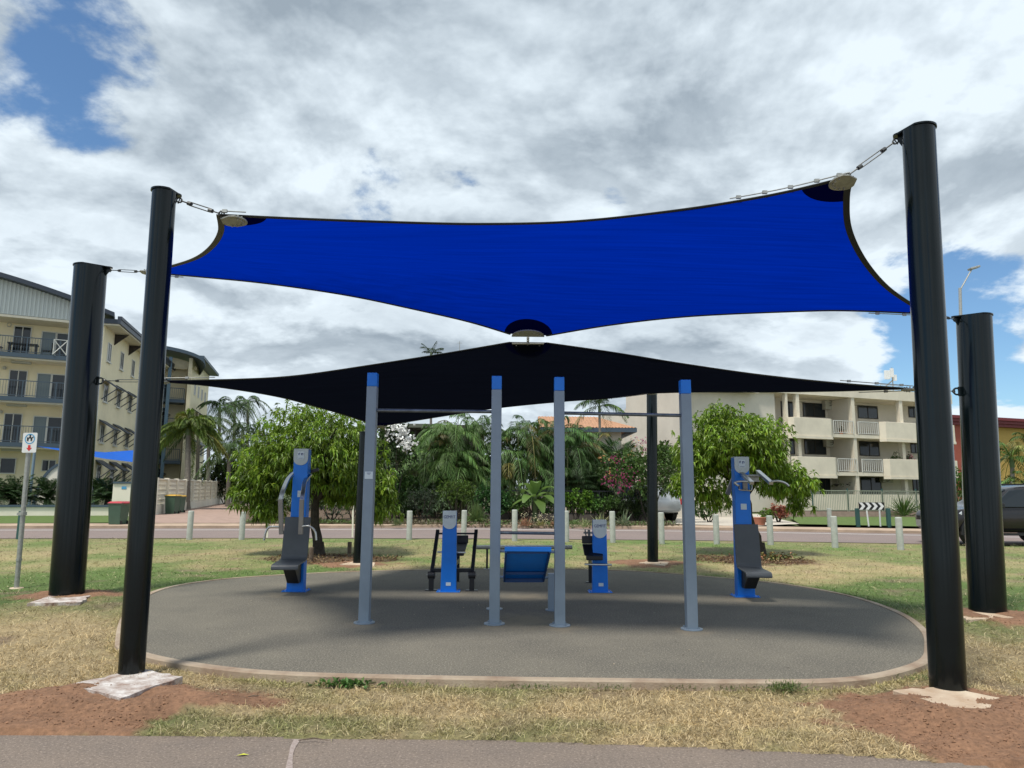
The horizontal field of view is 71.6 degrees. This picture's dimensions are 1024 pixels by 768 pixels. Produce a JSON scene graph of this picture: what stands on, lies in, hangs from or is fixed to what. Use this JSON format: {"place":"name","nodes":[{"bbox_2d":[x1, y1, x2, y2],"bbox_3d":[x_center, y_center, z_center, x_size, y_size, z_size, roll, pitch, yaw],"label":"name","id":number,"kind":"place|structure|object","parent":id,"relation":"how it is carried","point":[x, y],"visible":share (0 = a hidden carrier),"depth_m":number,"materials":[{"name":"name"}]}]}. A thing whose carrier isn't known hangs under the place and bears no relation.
{"place":"outdoors","nodes":[
{"label":"outdoors","id":0,"kind":"place"},
{"bbox_2d":[0,516,128,522],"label":"lawn","id":1,"kind":"structure","parent":0,"point":[46,519],"depth_m":31.32,"materials":[{"name":"green plant"}]},
{"bbox_2d":[0,474,53,504],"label":"cycad","id":2,"kind":"object","parent":1,"relation":"on","point":[18,489],"visible":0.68,"depth_m":36.95,"materials":[{"name":"green plant"}]},
{"bbox_2d":[7,476,56,504],"bbox_3d":[-24.767,6.022,37.930,4.073,2.162,3.561,0,-8,0],"label":"cycad","id":3,"kind":"object","parent":1,"relation":"on","point":[48,486],"visible":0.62,"depth_m":37.67,"materials":[{"name":"green plant"}]},
{"bbox_2d":[0,505,107,515],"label":"garden wall","id":4,"kind":"structure","parent":1,"relation":"on","point":[43,510],"depth_m":35.19,"materials":[{"name":"beige stone"}]},
{"bbox_2d":[112,482,130,515],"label":"gate pier","id":5,"kind":"structure","parent":1,"relation":"on","point":[121,491],"depth_m":35.49,"materials":[{"name":"beige stone"}]},
{"bbox_2d":[155,502,248,522],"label":"driveway","id":6,"kind":"structure","parent":0,"point":[217,513],"depth_m":35.87,"materials":[{"name":"concrete"}]},
{"bbox_2d":[165,494,181,513],"bbox_3d":[-18.691,6.646,39.087,0.657,1.092,0.743,0,-8,0],"label":"wheelie bin","id":7,"kind":"object","parent":6,"relation":"on","point":[172,503],"visible":0.98,"depth_m":38.80,"materials":[{"name":"green"}]},
{"bbox_2d":[155,478,235,514],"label":"block fence","id":8,"kind":"object","parent":6,"relation":"on","point":[206,493],"visible":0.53,"depth_m":48.16,"materials":[{"name":"beige concrete"}]},
{"bbox_2d":[0,735,988,767],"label":"path","id":9,"kind":"structure","parent":0,"point":[57,751],"depth_m":4.51,"materials":[{"name":"concrete"}]},
{"bbox_2d":[0,488,1023,767],"bbox_3d":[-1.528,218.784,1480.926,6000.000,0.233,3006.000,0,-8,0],"label":"ground","id":10,"kind":"structure","parent":0,"point":[964,720],"depth_m":5.94,"materials":[{"name":"green plant"}]},
{"bbox_2d":[9,433,37,588],"bbox_3d":[-7.712,2.036,11.228,0.232,2.524,0.200,0,-8,0],"label":"dog sign","id":11,"kind":"object","parent":10,"relation":"on","point":[29,444],"visible":0.97,"depth_m":11.24,"materials":[{"name":"metal"}]},
{"bbox_2d":[27,262,112,605],"bbox_3d":[-6.302,0.647,10.323,0.677,5.067,1.213,4,-9,-23],"label":"shade post","id":12,"kind":"object","parent":10,"relation":"on","point":[70,540],"visible":0.89,"depth_m":10.45,"materials":[{"name":"black metal"}]},
{"bbox_2d":[28,447,132,504],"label":"blue shade canopy","id":13,"kind":"object","parent":10,"relation":"on","point":[123,455],"visible":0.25,"depth_m":41.26,"materials":[{"name":"blue fabric"}]},
{"bbox_2d":[0,272,175,504],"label":"apartment block","id":14,"kind":"structure","parent":10,"relation":"on","point":[31,390],"depth_m":45.59,"materials":[{"name":"beige paint"}]},
{"bbox_2d":[0,458,16,473],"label":"window","id":15,"kind":"structure","parent":14,"relation":"in","point":[7,465],"depth_m":44.46,"materials":[{"name":"grey"}]},
{"bbox_2d":[1,413,22,441],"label":"sliding door","id":16,"kind":"structure","parent":14,"relation":"in","point":[9,418],"depth_m":44.81,"materials":[{"name":"grey"}]},
{"bbox_2d":[7,369,27,396],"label":"sliding door","id":17,"kind":"structure","parent":14,"relation":"in","point":[13,374],"depth_m":45.23,"materials":[{"name":"grey"}]},
{"bbox_2d":[11,325,31,352],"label":"sliding door","id":18,"kind":"structure","parent":14,"relation":"in","point":[23,331],"depth_m":45.65,"materials":[{"name":"grey"}]},
{"bbox_2d":[32,416,47,442],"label":"sliding door","id":19,"kind":"structure","parent":14,"relation":"in","point":[37,420],"depth_m":45.52,"materials":[{"name":"grey"}]},
{"bbox_2d":[35,373,51,397],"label":"sliding door","id":20,"kind":"structure","parent":14,"relation":"in","point":[46,377],"depth_m":45.89,"materials":[{"name":"grey"}]},
{"bbox_2d":[40,331,56,354],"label":"sliding door","id":21,"kind":"structure","parent":14,"relation":"in","point":[45,334],"depth_m":46.29,"materials":[{"name":"grey"}]},
{"bbox_2d":[45,417,61,443],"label":"sliding door","id":22,"kind":"structure","parent":14,"relation":"in","point":[52,421],"depth_m":45.85,"materials":[{"name":"grey"}]},
{"bbox_2d":[50,374,64,398],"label":"sliding door","id":23,"kind":"structure","parent":14,"relation":"in","point":[60,378],"depth_m":46.26,"materials":[{"name":"grey"}]},
{"bbox_2d":[91,474,127,504],"bbox_3d":[-22.261,6.218,39.408,3.542,2.405,3.798,5,-9,-27],"label":"cycad","id":24,"kind":"object","parent":10,"relation":"on","point":[105,496],"visible":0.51,"depth_m":39.08,"materials":[{"name":"green plant"}]},
{"bbox_2d":[74,186,182,699],"bbox_3d":[-3.147,0.360,6.145,0.826,4.530,0.642,-4,-10,29],"label":"shade post","id":25,"kind":"object","parent":10,"relation":"on","point":[138,568],"visible":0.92,"depth_m":6.30,"materials":[{"name":"black metal"}]},
{"bbox_2d":[109,138,954,336],"bbox_3d":[-0.159,-1.480,8.455,12.512,1.276,4.075,0,-8,4],"label":"shade sail","id":26,"kind":"object","parent":25,"relation":"attached to","point":[794,250],"visible":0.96,"depth_m":8.24,"materials":[{"name":"blue fabric"}]},
{"bbox_2d":[158,346,218,479],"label":"apartment wing","id":27,"kind":"structure","parent":10,"relation":"on","point":[178,398],"depth_m":64.33,"materials":[{"name":"beige paint"}]},
{"bbox_2d":[163,431,225,479],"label":"palm tree","id":28,"kind":"object","parent":10,"relation":"on","point":[197,455],"visible":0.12,"depth_m":59.64,"materials":[{"name":"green plant"}]},
{"bbox_2d":[160,408,228,508],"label":"palm tree","id":29,"kind":"object","parent":10,"relation":"on","point":[199,426],"visible":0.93,"depth_m":46.62,"materials":[{"name":"green plant"}]},
{"bbox_2d":[174,415,238,480],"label":"palm tree","id":30,"kind":"object","parent":10,"relation":"on","point":[217,421],"visible":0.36,"depth_m":57.77,"materials":[{"name":"green plant"}]},
{"bbox_2d":[184,452,244,503],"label":"bush","id":31,"kind":"object","parent":10,"relation":"on","point":[214,475],"visible":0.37,"depth_m":60.56,"materials":[{"name":"green plant"}]},
{"bbox_2d":[196,399,241,435],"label":"palm tree","id":32,"kind":"object","parent":10,"relation":"on","point":[217,404],"visible":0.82,"depth_m":66.16,"materials":[{"name":"green plant"}]},
{"bbox_2d":[193,438,249,506],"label":"palm tree","id":33,"kind":"object","parent":10,"relation":"on","point":[228,446],"visible":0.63,"depth_m":53.31,"materials":[{"name":"green plant"}]},
{"bbox_2d":[213,396,256,501],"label":"palm tree","id":34,"kind":"object","parent":10,"relation":"on","point":[240,405],"visible":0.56,"depth_m":70.27,"materials":[{"name":"green plant"}]},
{"bbox_2d":[209,422,263,504],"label":"palm tree","id":35,"kind":"object","parent":10,"relation":"on","point":[236,427],"visible":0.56,"depth_m":55.67,"materials":[{"name":"green plant"}]},
{"bbox_2d":[234,395,270,445],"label":"palm tree","id":36,"kind":"object","parent":10,"relation":"on","point":[246,401],"visible":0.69,"depth_m":74.24,"materials":[{"name":"green plant"}]},
{"bbox_2d":[225,399,404,554],"bbox_3d":[-4.700,2.274,17.195,4.339,3.850,3.525,0,-8,0],"label":"street tree","id":37,"kind":"object","parent":10,"relation":"on","point":[334,460],"visible":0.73,"depth_m":16.59,"materials":[{"name":"green plant"}]},
{"bbox_2d":[265,553,403,563],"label":"leaf litter","id":38,"kind":"object","parent":10,"relation":"on","point":[345,554],"visible":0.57,"depth_m":15.88,"materials":[{"name":"plant"}]},
{"bbox_2d":[306,676,385,689],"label":"weed","id":39,"kind":"object","parent":10,"relation":"on","point":[346,681],"visible":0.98,"depth_m":5.95,"materials":[{"name":"green plant"}]},
{"bbox_2d":[339,431,374,566],"bbox_3d":[-3.059,2.442,14.889,0.833,2.906,0.658,-2,-9,16],"label":"shade post","id":40,"kind":"object","parent":10,"relation":"on","point":[358,529],"visible":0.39,"depth_m":14.94,"materials":[{"name":"black metal"}]},
{"bbox_2d":[102,337,954,428],"bbox_3d":[-0.043,0.091,12.397,12.331,1.226,6.654,0,-8,0],"label":"shade sail","id":41,"kind":"object","parent":40,"relation":"attached to","point":[528,371],"visible":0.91,"depth_m":10.63,"materials":[{"name":"black fabric"}]},
{"bbox_2d":[392,473,437,517],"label":"background tree","id":42,"kind":"object","parent":10,"relation":"on","point":[406,483],"visible":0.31,"depth_m":35.20,"materials":[{"name":"green plant"}]},
{"bbox_2d":[243,506,672,523],"bbox_3d":[0.872,8.245,45.751,37.335,0.001,31.137,3,-9,-15],"label":"garden bed","id":43,"kind":"object","parent":10,"relation":"on","point":[343,512],"depth_m":37.66,"materials":[{"name":"soil"}]},
{"bbox_2d":[376,422,426,518],"bbox_3d":[-5.247,3.816,32.460,3.338,5.106,2.640,-6,-10,36],"label":"white flowering shrub","id":44,"kind":"object","parent":43,"relation":"on","point":[399,432],"visible":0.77,"depth_m":32.53,"materials":[{"name":"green plant"}]},
{"bbox_2d":[398,484,445,519],"bbox_3d":[-4.043,5.331,31.641,2.061,1.802,1.151,4,-9,-23],"label":"bush","id":45,"kind":"object","parent":43,"relation":"on","point":[423,496],"visible":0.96,"depth_m":31.56,"materials":[{"name":"green plant"}]},
{"bbox_2d":[380,424,482,511],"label":"timber house","id":46,"kind":"structure","parent":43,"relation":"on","point":[416,429],"depth_m":45.28,"materials":[{"name":"white paint"}]},
{"bbox_2d":[396,423,476,517],"bbox_3d":[-3.944,4.517,36.703,4.552,4.970,5.432,0,-8,0],"label":"clumping palm","id":47,"kind":"object","parent":43,"relation":"on","point":[437,444],"visible":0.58,"depth_m":36.09,"materials":[{"name":"green plant"}]},
{"bbox_2d":[432,478,479,514],"bbox_3d":[-2.579,5.385,32.889,2.346,2.070,1.290,0,-8,0],"label":"bush","id":48,"kind":"object","parent":43,"relation":"on","point":[460,487],"visible":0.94,"depth_m":32.89,"materials":[{"name":"green plant"}]},
{"bbox_2d":[411,413,505,518],"bbox_3d":[-2.685,4.231,35.776,4.739,5.609,5.769,0,-8,0],"label":"clumping palm","id":49,"kind":"object","parent":43,"relation":"on","point":[467,470],"visible":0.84,"depth_m":35.28,"materials":[{"name":"green plant"}]},
{"bbox_2d":[246,517,680,528],"bbox_3d":[-2.079,6.134,30.736,18.574,0.640,3.032,0,-8,0],"label":"ground cover","id":50,"kind":"object","parent":43,"relation":"on","point":[484,522],"visible":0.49,"depth_m":29.96,"materials":[{"name":"green plant"}]},
{"bbox_2d":[467,502,488,522],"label":"grass tussock","id":51,"kind":"object","parent":43,"relation":"on","point":[476,515],"depth_m":30.61,"materials":[{"name":"green plant"}]},
{"bbox_2d":[438,413,531,517],"bbox_3d":[-1.615,4.321,36.884,5.300,5.952,4.868,0,-8,0],"label":"clumping palm","id":52,"kind":"object","parent":43,"relation":"on","point":[473,424],"visible":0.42,"depth_m":36.17,"materials":[{"name":"green plant"}]},
{"bbox_2d":[473,478,514,517],"bbox_3d":[-0.840,5.280,32.089,1.968,2.074,1.593,0,-8,0],"label":"bush","id":53,"kind":"object","parent":43,"relation":"on","point":[505,502],"visible":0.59,"depth_m":31.95,"materials":[{"name":"green plant"}]},
{"bbox_2d":[461,418,574,512],"bbox_3d":[0.179,4.404,36.569,5.351,5.216,5.327,9,-12,-44],"label":"clumping palm","id":54,"kind":"object","parent":43,"relation":"on","point":[511,464],"visible":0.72,"depth_m":35.99,"materials":[{"name":"green plant"}]},
{"bbox_2d":[506,489,530,518],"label":"bush","id":55,"kind":"object","parent":43,"relation":"on","point":[517,506],"visible":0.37,"depth_m":34.16,"materials":[{"name":"green plant"}]},
{"bbox_2d":[507,481,553,520],"bbox_3d":[1.048,5.320,31.874,2.686,1.936,2.095,0,-8,0],"label":"banana plant","id":56,"kind":"object","parent":43,"relation":"on","point":[533,487],"visible":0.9,"depth_m":31.87,"materials":[{"name":"green plant"}]},
{"bbox_2d":[501,415,589,512],"bbox_3d":[1.671,4.361,37.581,5.072,5.611,4.742,0,-8,0],"label":"clumping palm","id":57,"kind":"object","parent":43,"relation":"on","point":[534,472],"visible":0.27,"depth_m":37.12,"materials":[{"name":"green plant"}]},
{"bbox_2d":[482,490,646,520],"bbox_3d":[2.808,5.923,34.407,8.555,1.500,0.200,0,-8,4],"label":"garden fence","id":58,"kind":"object","parent":43,"relation":"on","point":[505,516],"visible":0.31,"depth_m":34.34,"materials":[{"name":"black"}]},
{"bbox_2d":[524,415,619,512],"bbox_3d":[2.550,4.349,36.785,4.817,5.418,5.024,8,-11,-41],"label":"clumping palm","id":59,"kind":"object","parent":43,"relation":"on","point":[576,441],"visible":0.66,"depth_m":36.52,"materials":[{"name":"green plant"}]},
{"bbox_2d":[565,488,593,519],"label":"bush","id":60,"kind":"object","parent":43,"relation":"on","point":[582,500],"visible":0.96,"depth_m":32.53,"materials":[{"name":"green plant"}]},
{"bbox_2d":[565,458,607,514],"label":"fan palm","id":61,"kind":"object","parent":43,"relation":"on","point":[583,484],"visible":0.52,"depth_m":36.17,"materials":[{"name":"green plant"}]},
{"bbox_2d":[545,429,628,514],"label":"clumping palm","id":62,"kind":"object","parent":43,"relation":"on","point":[597,442],"visible":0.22,"depth_m":38.57,"materials":[{"name":"green plant"}]},
{"bbox_2d":[585,494,611,519],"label":"bush","id":63,"kind":"object","parent":43,"relation":"on","point":[596,505],"visible":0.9,"depth_m":32.60,"materials":[{"name":"green plant"}]},
{"bbox_2d":[569,399,628,513],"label":"palm tree","id":64,"kind":"object","parent":43,"relation":"on","point":[600,409],"visible":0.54,"depth_m":43.40,"materials":[{"name":"green plant"}]},
{"bbox_2d":[596,437,640,493],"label":"fan palm","id":65,"kind":"object","parent":43,"relation":"on","point":[609,449],"visible":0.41,"depth_m":38.02,"materials":[{"name":"green plant"}]},
{"bbox_2d":[595,438,645,518],"bbox_3d":[5.297,4.584,33.831,2.673,4.133,3.187,0,-8,0],"label":"frangipani","id":66,"kind":"object","parent":43,"relation":"on","point":[608,469],"visible":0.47,"depth_m":34.24,"materials":[{"name":"green plant"}]},
{"bbox_2d":[608,492,646,520],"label":"bush","id":67,"kind":"object","parent":43,"relation":"on","point":[633,506],"visible":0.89,"depth_m":32.88,"materials":[{"name":"green plant"}]},
{"bbox_2d":[601,437,680,519],"bbox_3d":[6.206,4.401,32.520,4.530,4.135,3.325,0,-8,0],"label":"bougainvillea","id":68,"kind":"object","parent":43,"relation":"on","point":[628,478],"visible":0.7,"depth_m":32.45,"materials":[{"name":"green plant"}]},
{"bbox_2d":[0,523,920,533],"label":"footpath","id":69,"kind":"structure","parent":10,"relation":"on","point":[262,525],"depth_m":28.63,"materials":[{"name":"grey concrete"}]},
{"bbox_2d":[108,501,129,524],"bbox_3d":[-15.692,5.165,28.328,0.614,0.942,0.743,0,-8,0],"label":"wheelie bin","id":70,"kind":"object","parent":69,"relation":"on","point":[118,512],"visible":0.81,"depth_m":28.03,"materials":[{"name":"green"}]},
{"bbox_2d":[0,537,1023,760],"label":"grass","id":71,"kind":"structure","parent":10,"relation":"on","point":[685,721],"depth_m":5.46,"materials":[{"name":"green plant"}]},
{"bbox_2d":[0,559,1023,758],"bbox_3d":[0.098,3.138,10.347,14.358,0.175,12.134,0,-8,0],"label":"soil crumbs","id":72,"kind":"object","parent":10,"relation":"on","point":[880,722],"visible":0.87,"depth_m":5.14,"materials":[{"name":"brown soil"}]},
{"bbox_2d":[114,568,927,691],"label":"pad kerb","id":73,"kind":"structure","parent":10,"relation":"on","point":[859,681],"depth_m":6.01,"materials":[{"name":"concrete"}]},
{"bbox_2d":[146,569,923,678],"bbox_3d":[-0.127,3.096,10.094,10.577,0.001,8.250,0,-8,0],"label":"pad surface","id":74,"kind":"object","parent":10,"relation":"on","point":[632,624],"visible":0.81,"depth_m":8.08,"materials":[{"name":"rubber"}]},
{"bbox_2d":[263,449,318,591],"bbox_3d":[-3.303,2.081,10.880,0.809,2.193,0.820,0,-8,0],"label":"press machine","id":75,"kind":"object","parent":74,"relation":"on","point":[294,530],"visible":1,"depth_m":10.92,"materials":[{"name":"blue metal"}]},
{"bbox_2d":[425,511,477,592],"bbox_3d":[-0.948,2.699,11.690,0.829,1.238,1.354,0,-8,0],"label":"leg machine","id":76,"kind":"object","parent":74,"relation":"on","point":[454,544],"visible":1,"depth_m":11.12,"materials":[{"name":"blue metal"}]},
{"bbox_2d":[472,545,571,568],"bbox_3d":[0.207,3.452,14.155,1.995,0.480,0.100,0,-8,0],"label":"bench","id":77,"kind":"object","parent":74,"relation":"on","point":[486,547],"visible":0.59,"depth_m":14.15,"materials":[{"name":"metal"}]},
{"bbox_2d":[354,373,702,630],"bbox_3d":[0.169,1.416,8.982,4.082,3.006,1.637,0,-8,0],"label":"exercise frame","id":78,"kind":"object","parent":74,"relation":"on","point":[525,564],"visible":1,"depth_m":8.52,"materials":[{"name":"grey metal"}]},
{"bbox_2d":[582,520,612,592],"bbox_3d":[1.339,2.772,11.643,0.446,1.111,1.474,0,-8,0],"label":"leg machine","id":79,"kind":"object","parent":74,"relation":"on","point":[594,545],"visible":1,"depth_m":11.13,"materials":[{"name":"blue metal"}]},
{"bbox_2d":[725,457,789,597],"bbox_3d":[3.658,2.144,10.676,0.816,2.105,0.879,0,-8,0],"label":"press machine","id":80,"kind":"object","parent":74,"relation":"on","point":[749,571],"visible":1,"depth_m":10.74,"materials":[{"name":"blue metal"}]},
{"bbox_2d":[537,416,636,510],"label":"tiled house","id":81,"kind":"structure","parent":10,"relation":"on","point":[619,430],"depth_m":48.71,"materials":[{"name":"tile"}]},
{"bbox_2d":[639,394,669,565],"bbox_3d":[3.132,1.984,15.504,0.694,4.075,0.720,-7,-11,40],"label":"shade post","id":82,"kind":"object","parent":10,"relation":"on","point":[652,505],"visible":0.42,"depth_m":15.63,"materials":[{"name":"black metal"}]},
{"bbox_2d":[667,398,825,554],"bbox_3d":[5.755,2.370,17.779,3.835,3.999,2.899,0,-8,0],"label":"street tree","id":83,"kind":"object","parent":10,"relation":"on","point":[757,443],"visible":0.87,"depth_m":17.39,"materials":[{"name":"green plant"}]},
{"bbox_2d":[696,552,815,565],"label":"leaf litter","id":84,"kind":"object","parent":10,"relation":"on","point":[762,558],"visible":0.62,"depth_m":16.05,"materials":[{"name":"plant"}]},
{"bbox_2d":[601,390,958,511],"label":"apartment building","id":85,"kind":"structure","parent":10,"relation":"on","point":[879,428],"depth_m":56.33,"materials":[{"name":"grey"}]},
{"bbox_2d":[802,402,825,417],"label":"sliding door","id":86,"kind":"structure","parent":85,"relation":"in","point":[809,409],"depth_m":57.81,"materials":[{"name":"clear glass"}]},
{"bbox_2d":[804,439,826,454],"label":"sliding door","id":87,"kind":"structure","parent":85,"relation":"in","point":[811,446],"depth_m":57.36,"materials":[{"name":"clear glass"}]},
{"bbox_2d":[857,405,877,418],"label":"sliding door","id":88,"kind":"structure","parent":85,"relation":"in","point":[866,412],"depth_m":59.87,"materials":[{"name":"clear glass"}]},
{"bbox_2d":[859,441,879,455],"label":"sliding door","id":89,"kind":"structure","parent":85,"relation":"in","point":[866,448],"depth_m":59.36,"materials":[{"name":"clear glass"}]},
{"bbox_2d":[860,477,881,493],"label":"sliding door","id":90,"kind":"structure","parent":85,"relation":"in","point":[872,484],"depth_m":58.92,"materials":[{"name":"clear glass"}]},
{"bbox_2d":[748,678,819,694],"bbox_3d":[2.240,2.501,5.907,0.682,0.101,0.353,0,-8,0],"label":"weed","id":91,"kind":"object","parent":10,"relation":"on","point":[791,687],"visible":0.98,"depth_m":5.90,"materials":[{"name":"green plant"}]},
{"bbox_2d":[830,516,838,547],"bbox_3d":[9.073,4.219,19.961,0.176,0.988,0.176,4,-9,-19],"label":"bollard","id":92,"kind":"object","parent":10,"relation":"on","point":[834,531],"visible":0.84,"depth_m":19.91,"materials":[{"name":"paint"}]},
{"bbox_2d":[775,488,960,516],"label":"picket fence","id":93,"kind":"object","parent":10,"relation":"on","point":[848,512],"visible":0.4,"depth_m":44.06,"materials":[{"name":"metal"}]},
{"bbox_2d":[858,502,884,526],"bbox_3d":[15.742,5.707,31.055,1.120,1.042,0.148,0,-8,0],"label":"chevron sign","id":94,"kind":"object","parent":10,"relation":"on","point":[867,506],"visible":1,"depth_m":31.05,"materials":[{"name":"black"}]},
{"bbox_2d":[895,517,903,549],"bbox_3d":[10.600,4.145,19.395,0.176,0.992,0.176,-6,-10,34],"label":"bollard","id":95,"kind":"object","parent":10,"relation":"on","point":[899,533],"visible":0.86,"depth_m":19.34,"materials":[{"name":"paint"}]},
{"bbox_2d":[881,494,918,515],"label":"strappy plant","id":96,"kind":"object","parent":10,"relation":"on","point":[903,510],"visible":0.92,"depth_m":43.19,"materials":[{"name":"green plant"}]},
{"bbox_2d":[893,121,998,708],"bbox_3d":[3.520,0.113,5.915,0.830,5.021,0.616,5,-9,-28],"label":"shade post","id":97,"kind":"object","parent":10,"relation":"on","point":[946,654],"visible":0.8,"depth_m":6.01,"materials":[{"name":"black metal"}]},
{"bbox_2d":[951,312,1012,622],"bbox_3d":[6.096,1.071,9.462,1.262,4.150,0.692,3,-9,-15],"label":"shade post","id":98,"kind":"object","parent":10,"relation":"on","point":[984,536],"visible":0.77,"depth_m":9.50,"materials":[{"name":"black metal"}]},
{"bbox_2d":[952,415,1023,500],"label":"red building","id":99,"kind":"structure","parent":10,"relation":"on","point":[1007,427],"depth_m":66.57,"materials":[{"name":"red"}]},
{"bbox_2d":[0,527,1023,544],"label":"road","id":100,"kind":"structure","parent":0,"point":[724,535],"depth_m":25.19,"materials":[{"name":"grey asphalt"}]},
{"bbox_2d":[915,483,1023,542],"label":"parked car","id":101,"kind":"object","parent":100,"relation":"on","point":[1013,507],"visible":0.28,"depth_m":21.62,"materials":[{"name":"black paint"}]},
{"bbox_2d":[0,0,1023,488],"label":"sky","id":102,"kind":"structure","parent":0,"point":[453,111],"materials":[{"name":"white"}]},
{"bbox_2d":[673,514,798,525],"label":"driveway","id":103,"kind":"structure","parent":0,"point":[726,521],"depth_m":33.84,"materials":[{"name":"concrete"}]},
{"bbox_2d":[609,484,681,520],"bbox_3d":[6.553,6.002,36.157,2.262,1.838,4.876,3,-9,-15],"label":"parked car","id":104,"kind":"object","parent":103,"relation":"on","point":[669,507],"visible":0.23,"depth_m":34.11,"materials":[{"name":"silver metal"}]},
{"bbox_2d":[695,502,731,521],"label":"bush","id":105,"kind":"object","parent":103,"relation":"on","point":[703,515],"visible":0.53,"depth_m":33.36,"materials":[{"name":"green plant"}]},
{"bbox_2d":[790,517,915,525],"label":"lawn","id":106,"kind":"structure","parent":0,"point":[906,521],"depth_m":35.73,"materials":[{"name":"green plant"}]},
{"bbox_2d":[959,440,1023,499],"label":"palm tree","id":107,"kind":"object","parent":106,"relation":"on","point":[1011,462],"visible":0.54,"depth_m":41.73,"materials":[{"name":"green plant"}]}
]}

